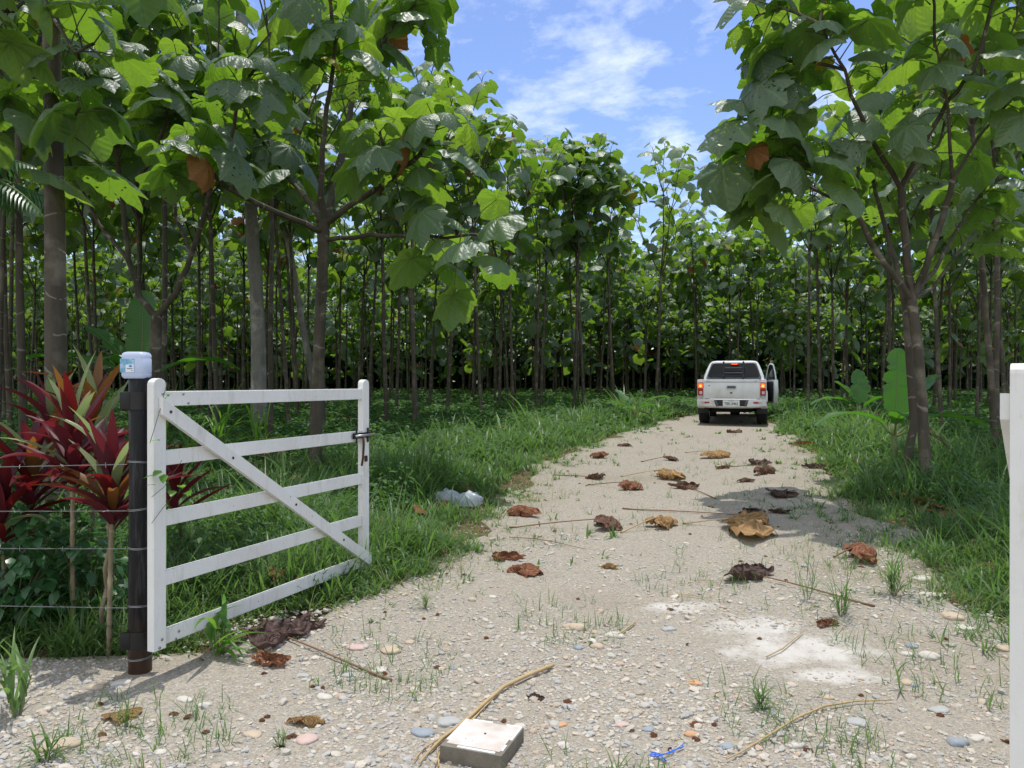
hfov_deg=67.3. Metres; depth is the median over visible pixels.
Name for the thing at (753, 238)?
balsa tree
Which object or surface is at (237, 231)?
balsa tree
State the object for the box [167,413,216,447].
cane grass
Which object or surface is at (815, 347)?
balsa tree
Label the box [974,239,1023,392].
balsa tree
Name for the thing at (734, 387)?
pickup truck
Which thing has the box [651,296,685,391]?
balsa tree
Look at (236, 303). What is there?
balsa tree
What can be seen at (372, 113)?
balsa tree
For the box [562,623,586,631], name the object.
stone
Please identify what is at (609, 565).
fallen leaf
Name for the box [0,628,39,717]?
grass tuft
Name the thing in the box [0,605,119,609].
barbed wire
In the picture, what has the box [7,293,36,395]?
balsa tree
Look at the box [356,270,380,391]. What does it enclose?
balsa tree
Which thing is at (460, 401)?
ground cover
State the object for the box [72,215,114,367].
balsa tree
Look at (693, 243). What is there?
distant tree
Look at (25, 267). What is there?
balsa tree
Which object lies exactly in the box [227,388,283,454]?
cane grass
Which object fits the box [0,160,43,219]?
palm tree
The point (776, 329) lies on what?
balsa tree
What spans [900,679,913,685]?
stone
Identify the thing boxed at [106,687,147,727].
grass tuft
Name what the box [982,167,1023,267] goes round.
balsa tree
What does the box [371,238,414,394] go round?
balsa tree
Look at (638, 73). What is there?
sky
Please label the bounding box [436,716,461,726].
stone
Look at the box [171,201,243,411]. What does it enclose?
balsa tree
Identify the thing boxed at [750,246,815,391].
balsa tree
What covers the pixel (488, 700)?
straw stalk
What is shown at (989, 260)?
balsa tree
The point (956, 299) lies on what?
balsa tree
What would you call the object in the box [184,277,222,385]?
balsa tree
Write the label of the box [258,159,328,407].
balsa tree
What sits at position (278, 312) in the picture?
balsa tree
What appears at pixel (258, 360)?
tree trunk
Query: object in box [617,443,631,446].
fallen leaf
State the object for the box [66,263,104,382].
balsa tree
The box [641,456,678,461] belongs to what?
fallen leaf
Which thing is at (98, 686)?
stone
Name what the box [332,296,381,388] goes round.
balsa tree
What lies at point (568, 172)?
balsa tree
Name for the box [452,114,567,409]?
balsa tree
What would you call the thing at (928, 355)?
balsa tree
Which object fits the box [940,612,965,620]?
stone
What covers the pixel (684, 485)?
fallen leaf
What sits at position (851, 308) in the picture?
balsa tree
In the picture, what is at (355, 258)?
balsa tree
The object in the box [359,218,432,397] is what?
balsa tree
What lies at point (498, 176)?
balsa tree
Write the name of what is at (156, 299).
balsa tree
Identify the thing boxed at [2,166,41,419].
balsa tree
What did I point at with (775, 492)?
fallen leaf
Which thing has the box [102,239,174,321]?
balsa tree
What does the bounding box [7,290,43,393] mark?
balsa tree
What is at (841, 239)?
balsa tree
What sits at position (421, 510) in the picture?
leaf litter
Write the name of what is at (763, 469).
fallen leaf
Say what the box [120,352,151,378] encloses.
plastic jug
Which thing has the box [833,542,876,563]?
fallen leaf
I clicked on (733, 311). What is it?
balsa tree
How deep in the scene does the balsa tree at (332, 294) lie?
39.01 m
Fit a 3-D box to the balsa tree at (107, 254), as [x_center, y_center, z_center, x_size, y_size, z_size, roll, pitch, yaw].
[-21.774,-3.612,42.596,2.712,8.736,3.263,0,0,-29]
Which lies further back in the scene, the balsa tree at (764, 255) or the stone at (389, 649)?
the balsa tree at (764, 255)
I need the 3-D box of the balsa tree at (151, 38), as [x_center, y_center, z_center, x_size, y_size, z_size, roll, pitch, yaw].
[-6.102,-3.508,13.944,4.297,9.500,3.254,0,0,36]
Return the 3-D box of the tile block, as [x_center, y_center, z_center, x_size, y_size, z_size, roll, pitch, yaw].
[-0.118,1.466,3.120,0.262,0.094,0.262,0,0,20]
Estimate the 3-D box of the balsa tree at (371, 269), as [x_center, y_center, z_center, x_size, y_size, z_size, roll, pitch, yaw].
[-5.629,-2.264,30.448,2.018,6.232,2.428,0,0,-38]
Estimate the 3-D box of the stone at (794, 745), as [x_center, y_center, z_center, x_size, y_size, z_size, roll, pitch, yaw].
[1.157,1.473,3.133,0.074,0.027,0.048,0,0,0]
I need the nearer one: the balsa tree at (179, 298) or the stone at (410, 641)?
the stone at (410, 641)
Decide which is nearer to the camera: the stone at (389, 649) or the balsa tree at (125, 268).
the stone at (389, 649)
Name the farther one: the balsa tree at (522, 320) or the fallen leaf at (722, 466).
the balsa tree at (522, 320)
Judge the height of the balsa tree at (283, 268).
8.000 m
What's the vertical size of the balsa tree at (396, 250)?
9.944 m
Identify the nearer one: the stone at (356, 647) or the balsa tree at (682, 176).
the stone at (356, 647)
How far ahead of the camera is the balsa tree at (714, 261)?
38.66 m
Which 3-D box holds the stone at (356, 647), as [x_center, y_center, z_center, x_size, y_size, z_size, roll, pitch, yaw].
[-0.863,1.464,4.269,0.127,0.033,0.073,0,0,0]
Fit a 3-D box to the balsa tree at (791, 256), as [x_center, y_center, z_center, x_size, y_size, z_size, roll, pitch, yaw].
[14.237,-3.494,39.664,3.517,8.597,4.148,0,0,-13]
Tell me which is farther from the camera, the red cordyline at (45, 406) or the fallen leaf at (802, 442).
the fallen leaf at (802, 442)
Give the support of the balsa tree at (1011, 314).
on the ground at (486, 527)
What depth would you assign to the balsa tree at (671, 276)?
39.18 m
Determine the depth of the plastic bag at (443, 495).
8.32 m
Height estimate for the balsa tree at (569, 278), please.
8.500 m
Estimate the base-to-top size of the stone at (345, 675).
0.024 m
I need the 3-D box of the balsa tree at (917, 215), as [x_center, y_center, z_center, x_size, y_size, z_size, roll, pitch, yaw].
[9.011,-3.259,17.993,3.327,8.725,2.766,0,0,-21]
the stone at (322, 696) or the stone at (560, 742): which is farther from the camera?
the stone at (322, 696)
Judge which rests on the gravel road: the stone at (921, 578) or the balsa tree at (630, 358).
the stone at (921, 578)
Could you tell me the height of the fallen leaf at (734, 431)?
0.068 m
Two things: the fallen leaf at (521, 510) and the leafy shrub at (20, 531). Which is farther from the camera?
the fallen leaf at (521, 510)
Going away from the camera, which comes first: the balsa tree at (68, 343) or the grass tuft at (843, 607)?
the grass tuft at (843, 607)
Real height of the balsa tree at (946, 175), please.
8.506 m
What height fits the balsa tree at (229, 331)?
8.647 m
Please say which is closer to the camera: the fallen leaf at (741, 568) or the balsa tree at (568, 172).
the fallen leaf at (741, 568)
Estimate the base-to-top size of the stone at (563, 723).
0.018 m
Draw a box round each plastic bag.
[433,488,459,505]
[456,490,483,506]
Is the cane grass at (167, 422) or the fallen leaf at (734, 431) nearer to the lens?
the cane grass at (167, 422)
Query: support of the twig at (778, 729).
on the gravel road
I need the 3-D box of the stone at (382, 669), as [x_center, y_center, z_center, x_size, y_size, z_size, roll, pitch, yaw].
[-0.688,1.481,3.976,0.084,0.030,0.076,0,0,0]
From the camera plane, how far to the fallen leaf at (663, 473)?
10.14 m
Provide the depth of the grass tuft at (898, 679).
3.75 m
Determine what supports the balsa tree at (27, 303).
on the ground at (486, 527)
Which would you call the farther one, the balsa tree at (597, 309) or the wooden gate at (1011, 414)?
the balsa tree at (597, 309)
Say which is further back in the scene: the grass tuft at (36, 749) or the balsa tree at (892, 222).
the balsa tree at (892, 222)
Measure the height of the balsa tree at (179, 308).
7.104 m
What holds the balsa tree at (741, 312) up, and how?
on the ground at (486, 527)
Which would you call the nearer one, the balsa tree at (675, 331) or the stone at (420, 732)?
the stone at (420, 732)
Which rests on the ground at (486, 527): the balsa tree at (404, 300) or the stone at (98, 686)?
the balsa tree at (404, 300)
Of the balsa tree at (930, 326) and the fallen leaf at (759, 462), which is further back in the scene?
the balsa tree at (930, 326)
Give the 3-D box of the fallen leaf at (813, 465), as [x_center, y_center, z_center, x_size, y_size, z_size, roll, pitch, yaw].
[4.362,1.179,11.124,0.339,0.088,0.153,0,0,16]
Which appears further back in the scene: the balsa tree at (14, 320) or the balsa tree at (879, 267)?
the balsa tree at (14, 320)
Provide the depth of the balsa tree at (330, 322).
44.98 m
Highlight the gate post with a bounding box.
[120,377,152,674]
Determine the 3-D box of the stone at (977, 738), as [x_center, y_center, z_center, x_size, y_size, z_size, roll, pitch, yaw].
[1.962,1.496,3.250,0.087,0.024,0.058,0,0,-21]
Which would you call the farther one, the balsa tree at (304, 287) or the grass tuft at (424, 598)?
the balsa tree at (304, 287)
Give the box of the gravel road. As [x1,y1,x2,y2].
[0,411,1009,767]
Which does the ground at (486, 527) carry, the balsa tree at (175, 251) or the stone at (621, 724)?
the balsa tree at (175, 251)
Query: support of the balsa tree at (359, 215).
on the ground at (486, 527)
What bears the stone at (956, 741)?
on the gravel road
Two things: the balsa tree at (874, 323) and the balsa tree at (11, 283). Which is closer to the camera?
the balsa tree at (11, 283)
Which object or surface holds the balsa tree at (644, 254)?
on the ground at (486, 527)
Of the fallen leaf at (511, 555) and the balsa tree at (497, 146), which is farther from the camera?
the balsa tree at (497, 146)
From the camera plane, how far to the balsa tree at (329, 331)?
40.78 m
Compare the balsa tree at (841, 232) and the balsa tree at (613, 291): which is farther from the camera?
the balsa tree at (613, 291)
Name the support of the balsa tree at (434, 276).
on the ground at (486, 527)
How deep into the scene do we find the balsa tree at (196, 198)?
18.22 m
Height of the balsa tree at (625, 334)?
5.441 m
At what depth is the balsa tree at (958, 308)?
38.62 m
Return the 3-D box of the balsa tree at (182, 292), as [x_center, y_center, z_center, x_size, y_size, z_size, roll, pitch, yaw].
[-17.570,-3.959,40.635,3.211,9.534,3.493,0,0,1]
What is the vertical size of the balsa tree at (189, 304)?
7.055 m
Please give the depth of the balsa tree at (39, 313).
30.72 m
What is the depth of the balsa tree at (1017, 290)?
38.31 m
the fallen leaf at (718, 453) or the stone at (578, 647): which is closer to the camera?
the stone at (578, 647)
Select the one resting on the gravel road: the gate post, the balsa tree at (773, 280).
the gate post
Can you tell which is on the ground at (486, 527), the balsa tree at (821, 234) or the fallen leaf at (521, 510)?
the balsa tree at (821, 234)
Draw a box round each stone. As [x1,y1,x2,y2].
[0,689,19,698]
[39,737,83,753]
[86,683,105,689]
[110,678,131,685]
[155,749,166,754]
[177,696,192,702]
[195,702,212,707]
[242,730,261,738]
[296,673,309,677]
[296,733,317,745]
[316,693,332,699]
[340,672,356,676]
[345,644,364,650]
[371,666,386,672]
[380,645,401,654]
[405,640,414,643]
[411,727,434,737]
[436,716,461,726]
[514,723,525,726]
[556,741,568,746]
[559,721,566,726]
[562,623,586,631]
[573,645,584,649]
[590,642,603,649]
[604,631,624,638]
[615,721,629,726]
[641,726,653,731]
[662,626,676,631]
[684,731,698,736]
[686,679,700,685]
[719,742,734,749]
[788,742,801,748]
[821,694,834,699]
[846,717,866,727]
[900,651,915,656]
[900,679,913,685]
[905,643,918,648]
[910,575,930,581]
[917,651,939,659]
[919,592,941,597]
[927,705,949,713]
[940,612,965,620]
[946,737,969,746]
[954,625,974,630]
[966,734,983,741]
[995,644,1009,651]
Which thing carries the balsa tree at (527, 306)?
on the ground at (486, 527)
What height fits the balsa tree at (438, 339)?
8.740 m
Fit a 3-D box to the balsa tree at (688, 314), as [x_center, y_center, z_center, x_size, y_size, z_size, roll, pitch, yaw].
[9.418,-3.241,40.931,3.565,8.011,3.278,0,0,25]
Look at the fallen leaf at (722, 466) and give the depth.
11.04 m
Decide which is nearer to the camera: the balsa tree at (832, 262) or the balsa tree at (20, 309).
the balsa tree at (20, 309)
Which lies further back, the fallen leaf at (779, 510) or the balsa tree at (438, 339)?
the balsa tree at (438, 339)
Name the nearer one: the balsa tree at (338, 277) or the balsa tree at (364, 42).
the balsa tree at (364, 42)
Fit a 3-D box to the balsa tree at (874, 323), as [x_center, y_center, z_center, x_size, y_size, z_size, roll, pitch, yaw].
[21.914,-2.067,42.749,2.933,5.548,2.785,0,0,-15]
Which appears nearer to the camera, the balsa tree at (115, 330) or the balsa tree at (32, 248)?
the balsa tree at (32, 248)
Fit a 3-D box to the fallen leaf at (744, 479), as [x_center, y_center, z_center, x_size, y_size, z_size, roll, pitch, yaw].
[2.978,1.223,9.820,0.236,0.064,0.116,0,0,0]
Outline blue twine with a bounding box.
[647,743,683,761]
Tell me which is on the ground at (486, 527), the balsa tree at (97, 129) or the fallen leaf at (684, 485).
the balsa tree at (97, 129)
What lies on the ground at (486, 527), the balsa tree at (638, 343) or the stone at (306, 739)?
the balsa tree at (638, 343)
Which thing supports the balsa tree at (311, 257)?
on the ground at (486, 527)
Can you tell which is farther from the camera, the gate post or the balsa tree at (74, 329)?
the balsa tree at (74, 329)
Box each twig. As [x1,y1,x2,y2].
[510,537,583,548]
[618,621,635,633]
[669,594,712,598]
[726,699,892,758]
[766,631,803,656]
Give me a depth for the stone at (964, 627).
4.58 m
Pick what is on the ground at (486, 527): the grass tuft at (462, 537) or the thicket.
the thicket
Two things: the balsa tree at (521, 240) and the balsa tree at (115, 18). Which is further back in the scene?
the balsa tree at (521, 240)
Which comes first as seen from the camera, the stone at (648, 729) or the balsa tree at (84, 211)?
the stone at (648, 729)
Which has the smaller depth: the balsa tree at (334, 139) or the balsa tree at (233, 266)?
the balsa tree at (334, 139)
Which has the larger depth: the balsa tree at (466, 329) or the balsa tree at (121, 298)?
the balsa tree at (466, 329)
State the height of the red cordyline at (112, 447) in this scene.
1.422 m
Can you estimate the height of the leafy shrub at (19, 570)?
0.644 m
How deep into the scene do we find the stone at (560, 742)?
3.17 m
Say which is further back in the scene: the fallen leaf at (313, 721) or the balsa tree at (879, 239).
the balsa tree at (879, 239)
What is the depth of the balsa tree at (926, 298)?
35.25 m
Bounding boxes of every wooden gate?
[147,378,374,651]
[999,363,1023,767]
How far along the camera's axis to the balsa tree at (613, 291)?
39.33 m
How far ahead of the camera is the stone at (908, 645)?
4.32 m
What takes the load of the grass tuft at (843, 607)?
on the gravel road
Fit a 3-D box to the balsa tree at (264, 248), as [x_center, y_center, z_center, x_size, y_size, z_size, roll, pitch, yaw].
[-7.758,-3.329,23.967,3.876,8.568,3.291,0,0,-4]
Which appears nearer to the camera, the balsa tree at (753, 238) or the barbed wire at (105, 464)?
the barbed wire at (105, 464)
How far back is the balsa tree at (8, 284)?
31.01 m
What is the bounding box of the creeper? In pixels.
[143,383,191,522]
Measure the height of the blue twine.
0.017 m
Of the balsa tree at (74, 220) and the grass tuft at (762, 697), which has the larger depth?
the balsa tree at (74, 220)
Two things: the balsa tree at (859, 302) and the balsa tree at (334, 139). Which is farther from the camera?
the balsa tree at (859, 302)
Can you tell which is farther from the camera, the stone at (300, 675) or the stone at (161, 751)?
the stone at (300, 675)
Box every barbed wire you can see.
[0,462,126,467]
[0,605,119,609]
[2,510,108,513]
[9,546,124,549]
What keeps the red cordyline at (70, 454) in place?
on the ground at (486, 527)
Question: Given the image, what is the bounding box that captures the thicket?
[12,322,1021,389]
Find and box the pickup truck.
[697,361,777,423]
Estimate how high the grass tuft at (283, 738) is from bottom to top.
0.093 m
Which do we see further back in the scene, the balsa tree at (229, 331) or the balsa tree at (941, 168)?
the balsa tree at (229, 331)
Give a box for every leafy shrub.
[0,472,61,596]
[0,497,107,626]
[0,526,80,643]
[31,533,127,621]
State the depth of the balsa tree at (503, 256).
26.58 m
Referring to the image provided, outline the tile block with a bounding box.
[440,718,523,767]
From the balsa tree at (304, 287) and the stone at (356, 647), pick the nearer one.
the stone at (356, 647)
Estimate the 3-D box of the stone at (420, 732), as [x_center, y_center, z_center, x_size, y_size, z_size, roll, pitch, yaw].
[-0.386,1.490,3.282,0.112,0.035,0.067,0,0,26]
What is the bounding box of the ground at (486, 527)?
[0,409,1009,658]
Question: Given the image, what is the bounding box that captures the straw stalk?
[414,663,554,766]
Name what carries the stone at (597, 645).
on the gravel road
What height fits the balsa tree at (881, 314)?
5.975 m
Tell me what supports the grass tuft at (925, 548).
on the gravel road
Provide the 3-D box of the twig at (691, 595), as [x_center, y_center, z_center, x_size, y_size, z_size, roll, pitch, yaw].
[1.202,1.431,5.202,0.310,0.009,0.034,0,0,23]
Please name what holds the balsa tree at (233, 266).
on the ground at (486, 527)
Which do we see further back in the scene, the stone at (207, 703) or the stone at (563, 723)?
the stone at (207, 703)
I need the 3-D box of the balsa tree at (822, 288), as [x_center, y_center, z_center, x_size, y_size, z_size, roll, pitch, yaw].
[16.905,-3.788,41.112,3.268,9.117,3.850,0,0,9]
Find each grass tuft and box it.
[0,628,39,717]
[13,718,75,767]
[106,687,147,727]
[193,594,263,663]
[271,726,290,750]
[404,586,437,607]
[444,519,479,551]
[732,677,784,714]
[793,542,832,599]
[805,564,871,616]
[850,538,940,596]
[872,632,912,692]
[890,517,979,568]
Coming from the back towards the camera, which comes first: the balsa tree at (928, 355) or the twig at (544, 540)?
the balsa tree at (928, 355)
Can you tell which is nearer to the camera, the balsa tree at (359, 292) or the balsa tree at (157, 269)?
the balsa tree at (157, 269)
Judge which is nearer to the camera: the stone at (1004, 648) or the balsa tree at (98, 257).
the stone at (1004, 648)
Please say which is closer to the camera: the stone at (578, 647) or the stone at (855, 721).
the stone at (855, 721)
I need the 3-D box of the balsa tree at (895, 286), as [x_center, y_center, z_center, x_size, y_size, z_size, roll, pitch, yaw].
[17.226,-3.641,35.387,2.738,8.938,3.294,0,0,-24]
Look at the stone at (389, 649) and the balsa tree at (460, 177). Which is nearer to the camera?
the stone at (389, 649)
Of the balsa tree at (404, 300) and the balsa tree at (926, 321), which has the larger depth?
the balsa tree at (926, 321)
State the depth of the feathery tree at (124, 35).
19.92 m
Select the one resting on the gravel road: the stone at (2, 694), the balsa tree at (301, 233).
the stone at (2, 694)
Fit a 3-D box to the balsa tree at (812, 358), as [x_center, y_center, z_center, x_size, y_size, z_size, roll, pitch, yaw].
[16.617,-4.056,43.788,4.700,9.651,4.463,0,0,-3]
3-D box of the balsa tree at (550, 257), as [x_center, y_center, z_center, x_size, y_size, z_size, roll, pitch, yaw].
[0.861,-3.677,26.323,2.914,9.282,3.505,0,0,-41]
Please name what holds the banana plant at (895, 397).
on the ground at (486, 527)
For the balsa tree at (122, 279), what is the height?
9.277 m
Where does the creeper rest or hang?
attached to the wooden gate at (160, 634)
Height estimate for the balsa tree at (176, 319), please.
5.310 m
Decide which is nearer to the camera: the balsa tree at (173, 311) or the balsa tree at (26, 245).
the balsa tree at (26, 245)
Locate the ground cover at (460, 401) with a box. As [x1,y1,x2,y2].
[0,385,1009,645]
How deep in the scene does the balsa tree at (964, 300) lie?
36.57 m
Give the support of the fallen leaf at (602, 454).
on the gravel road
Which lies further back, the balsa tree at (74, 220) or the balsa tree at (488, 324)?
the balsa tree at (488, 324)
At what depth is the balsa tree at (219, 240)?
32.64 m
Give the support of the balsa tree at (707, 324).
on the ground at (486, 527)
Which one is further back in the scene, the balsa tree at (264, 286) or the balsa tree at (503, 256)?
the balsa tree at (264, 286)
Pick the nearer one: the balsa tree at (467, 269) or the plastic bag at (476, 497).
the plastic bag at (476, 497)
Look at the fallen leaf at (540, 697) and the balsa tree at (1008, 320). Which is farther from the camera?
the balsa tree at (1008, 320)
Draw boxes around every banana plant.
[26,290,239,372]
[608,389,668,419]
[810,369,882,418]
[815,348,987,460]
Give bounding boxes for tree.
[0,0,124,442]
[0,0,127,464]
[0,0,182,516]
[0,46,94,440]
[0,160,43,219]
[0,174,40,256]
[2,93,82,425]
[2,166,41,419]
[6,165,39,253]
[6,180,43,271]
[7,254,43,386]
[7,261,14,308]
[7,289,15,335]
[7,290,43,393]
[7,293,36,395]
[14,179,80,269]
[14,223,98,397]
[23,180,91,248]
[24,267,82,326]
[25,29,264,377]
[29,252,89,367]
[37,200,118,401]
[41,293,91,365]
[65,91,115,375]
[65,165,123,363]
[66,257,129,369]
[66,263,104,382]
[68,248,155,387]
[69,213,157,351]
[69,289,116,375]
[71,232,114,344]
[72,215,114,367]
[77,32,195,289]
[81,0,307,386]
[94,224,186,300]
[96,244,124,380]
[97,292,128,338]
[99,194,181,271]
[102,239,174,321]
[108,314,124,390]
[109,0,311,388]
[109,195,188,289]
[115,204,182,290]
[116,197,194,261]
[129,0,345,439]
[134,0,526,468]
[143,244,197,390]
[144,200,218,390]
[150,223,196,390]
[150,241,204,390]
[150,280,204,390]
[151,282,180,325]
[155,305,184,387]
[160,28,299,432]
[168,233,247,390]
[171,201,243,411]
[178,39,262,419]
[180,237,261,390]
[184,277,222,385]
[191,214,248,389]
[193,258,248,389]
[201,223,266,389]
[201,301,248,389]
[205,7,407,431]
[213,189,268,403]
[215,187,325,371]
[222,37,341,422]
[223,277,274,389]
[229,207,316,403]
[229,270,248,389]
[232,263,275,353]
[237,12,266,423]
[241,273,299,366]
[258,94,338,415]
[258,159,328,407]
[261,228,308,389]
[262,238,307,389]
[264,294,327,389]
[265,264,348,388]
[265,266,315,363]
[274,261,335,388]
[292,154,346,406]
[293,225,360,388]
[306,50,450,420]
[308,203,379,400]
[308,217,371,388]
[311,197,388,403]
[315,265,376,373]
[325,171,404,412]
[330,61,473,423]
[331,227,380,379]
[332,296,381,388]
[339,252,389,378]
[344,106,467,415]
[347,183,425,406]
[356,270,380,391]
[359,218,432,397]
[361,238,431,400]
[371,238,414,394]
[379,251,429,309]
[379,311,422,391]
[385,296,420,393]
[404,280,440,392]
[409,234,468,395]
[414,183,470,404]
[414,234,435,393]
[415,252,460,397]
[420,268,473,364]
[423,63,525,415]
[439,101,515,409]
[439,189,494,400]
[441,279,472,391]
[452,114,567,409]
[453,208,517,398]
[460,282,485,353]
[463,267,518,394]
[465,272,507,393]
[472,151,549,403]
[477,252,528,390]
[478,225,537,402]
[486,284,521,397]
[493,217,550,393]
[497,253,547,391]
[499,139,603,409]
[508,138,589,408]
[510,200,586,399]
[512,271,566,382]
[513,279,533,390]
[514,259,582,379]
[529,127,632,404]
[533,198,609,401]
[533,255,585,391]
[538,135,628,403]
[541,262,583,394]
[542,256,568,392]
[544,208,619,398]
[564,142,646,400]
[566,263,624,389]
[566,289,601,380]
[581,263,652,391]
[584,229,645,394]
[589,202,634,396]
[595,252,632,391]
[605,297,643,391]
[606,211,698,393]
[609,137,705,402]
[622,266,674,395]
[625,241,687,391]
[629,251,683,341]
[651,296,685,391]
[658,250,719,378]
[661,205,727,393]
[661,310,693,392]
[672,230,709,380]
[673,220,736,392]
[687,310,722,378]
[691,0,1023,476]
[703,281,770,360]
[706,218,779,360]
[709,219,767,360]
[714,227,780,360]
[718,220,807,361]
[725,299,756,360]
[749,240,826,392]
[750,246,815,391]
[756,284,812,392]
[760,230,814,394]
[762,288,822,394]
[770,292,812,394]
[772,232,857,391]
[790,129,850,402]
[791,178,912,400]
[794,106,846,410]
[795,183,876,401]
[798,244,855,392]
[798,303,840,372]
[800,290,840,393]
[806,223,884,397]
[817,89,948,284]
[818,248,883,384]
[840,224,927,349]
[840,258,882,370]
[844,233,902,393]
[849,132,929,370]
[855,247,933,367]
[858,22,987,433]
[859,88,979,241]
[861,231,914,350]
[869,301,933,347]
[871,147,929,406]
[874,294,933,350]
[883,307,933,344]
[893,0,1023,448]
[897,170,973,405]
[899,249,969,386]
[905,13,1023,435]
[911,171,1023,408]
[913,220,1000,399]
[914,248,989,395]
[917,298,946,390]
[919,219,1023,402]
[921,130,1023,417]
[930,268,976,328]
[939,270,993,395]
[942,129,1023,392]
[954,268,983,390]
[955,218,1023,362]
[956,226,1020,351]
[957,239,1023,344]
[964,188,1019,403]
[965,170,1023,305]
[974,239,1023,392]
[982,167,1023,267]
[989,241,1023,295]
[993,290,1022,373]
[1002,258,1023,316]
[1007,283,1023,357]
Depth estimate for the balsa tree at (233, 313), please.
43.12 m
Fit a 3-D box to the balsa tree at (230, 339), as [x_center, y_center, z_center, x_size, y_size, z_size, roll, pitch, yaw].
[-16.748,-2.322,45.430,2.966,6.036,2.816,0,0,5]
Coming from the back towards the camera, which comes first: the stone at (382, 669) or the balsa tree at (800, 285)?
the balsa tree at (800, 285)
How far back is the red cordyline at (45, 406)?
5.24 m
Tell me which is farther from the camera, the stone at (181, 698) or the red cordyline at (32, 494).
the red cordyline at (32, 494)
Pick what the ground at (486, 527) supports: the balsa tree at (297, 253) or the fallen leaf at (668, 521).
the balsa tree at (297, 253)
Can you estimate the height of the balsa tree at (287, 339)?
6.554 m
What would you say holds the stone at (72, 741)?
on the gravel road
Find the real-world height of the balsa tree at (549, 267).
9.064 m
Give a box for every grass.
[0,432,1009,659]
[115,382,199,449]
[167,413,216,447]
[201,379,264,464]
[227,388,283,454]
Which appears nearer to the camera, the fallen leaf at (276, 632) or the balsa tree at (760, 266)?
the fallen leaf at (276, 632)
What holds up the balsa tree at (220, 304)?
on the ground at (486, 527)
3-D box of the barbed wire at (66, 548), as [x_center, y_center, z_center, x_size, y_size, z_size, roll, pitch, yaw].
[-4.740,0.842,4.281,5.558,0.110,0.028,0,0,7]
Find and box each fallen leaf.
[100,707,142,724]
[246,611,392,681]
[250,649,290,666]
[286,715,324,727]
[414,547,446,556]
[492,551,525,560]
[506,505,540,516]
[507,563,543,577]
[509,514,622,531]
[526,692,544,700]
[553,472,604,479]
[588,479,643,490]
[589,451,608,457]
[601,563,619,569]
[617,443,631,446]
[620,468,685,479]
[620,514,677,532]
[622,507,765,514]
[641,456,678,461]
[668,481,715,498]
[683,509,777,537]
[685,450,730,458]
[715,465,729,468]
[724,562,874,606]
[726,429,741,432]
[729,465,774,475]
[736,477,755,482]
[748,458,771,464]
[765,488,799,497]
[768,508,792,513]
[794,441,815,445]
[801,463,825,467]
[816,618,839,626]
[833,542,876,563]
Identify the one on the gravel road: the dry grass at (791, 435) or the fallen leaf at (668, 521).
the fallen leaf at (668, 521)
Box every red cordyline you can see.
[0,351,128,626]
[0,367,86,576]
[0,397,102,598]
[0,446,69,610]
[29,344,128,572]
[35,408,201,655]
[166,443,235,538]
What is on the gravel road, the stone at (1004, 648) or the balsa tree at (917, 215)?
the stone at (1004, 648)
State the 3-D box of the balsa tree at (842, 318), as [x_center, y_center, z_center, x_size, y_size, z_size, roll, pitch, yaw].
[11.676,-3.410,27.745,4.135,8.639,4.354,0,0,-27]
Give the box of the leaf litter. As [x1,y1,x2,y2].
[3,402,1009,752]
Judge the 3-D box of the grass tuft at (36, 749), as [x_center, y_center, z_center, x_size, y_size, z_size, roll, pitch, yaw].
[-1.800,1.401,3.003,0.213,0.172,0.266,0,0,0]
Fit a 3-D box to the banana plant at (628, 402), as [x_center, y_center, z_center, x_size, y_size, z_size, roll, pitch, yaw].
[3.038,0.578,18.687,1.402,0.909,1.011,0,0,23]
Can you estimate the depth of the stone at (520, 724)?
3.34 m
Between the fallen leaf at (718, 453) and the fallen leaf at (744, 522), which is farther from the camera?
the fallen leaf at (718, 453)
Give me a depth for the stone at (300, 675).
3.89 m
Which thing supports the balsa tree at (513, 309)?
on the ground at (486, 527)
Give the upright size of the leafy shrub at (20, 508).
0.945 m
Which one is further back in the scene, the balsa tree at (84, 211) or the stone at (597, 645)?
the balsa tree at (84, 211)
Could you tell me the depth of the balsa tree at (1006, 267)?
24.60 m
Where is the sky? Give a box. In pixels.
[7,0,1022,381]
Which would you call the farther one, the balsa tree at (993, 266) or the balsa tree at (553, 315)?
the balsa tree at (553, 315)
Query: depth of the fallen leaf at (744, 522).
7.01 m
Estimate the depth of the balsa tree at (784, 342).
36.64 m
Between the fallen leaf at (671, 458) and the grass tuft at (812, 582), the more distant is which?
the fallen leaf at (671, 458)
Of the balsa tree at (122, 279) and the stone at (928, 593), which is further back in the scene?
the balsa tree at (122, 279)
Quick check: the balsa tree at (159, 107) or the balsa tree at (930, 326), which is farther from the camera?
the balsa tree at (930, 326)
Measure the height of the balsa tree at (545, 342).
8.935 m
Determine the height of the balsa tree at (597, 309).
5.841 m
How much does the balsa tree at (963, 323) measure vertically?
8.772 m
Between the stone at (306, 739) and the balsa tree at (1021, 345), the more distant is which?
the balsa tree at (1021, 345)
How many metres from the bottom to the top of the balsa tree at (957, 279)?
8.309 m
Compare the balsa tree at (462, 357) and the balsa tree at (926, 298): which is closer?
the balsa tree at (926, 298)
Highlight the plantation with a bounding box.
[7,244,1023,391]
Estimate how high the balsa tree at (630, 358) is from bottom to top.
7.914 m
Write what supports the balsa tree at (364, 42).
on the ground at (486, 527)

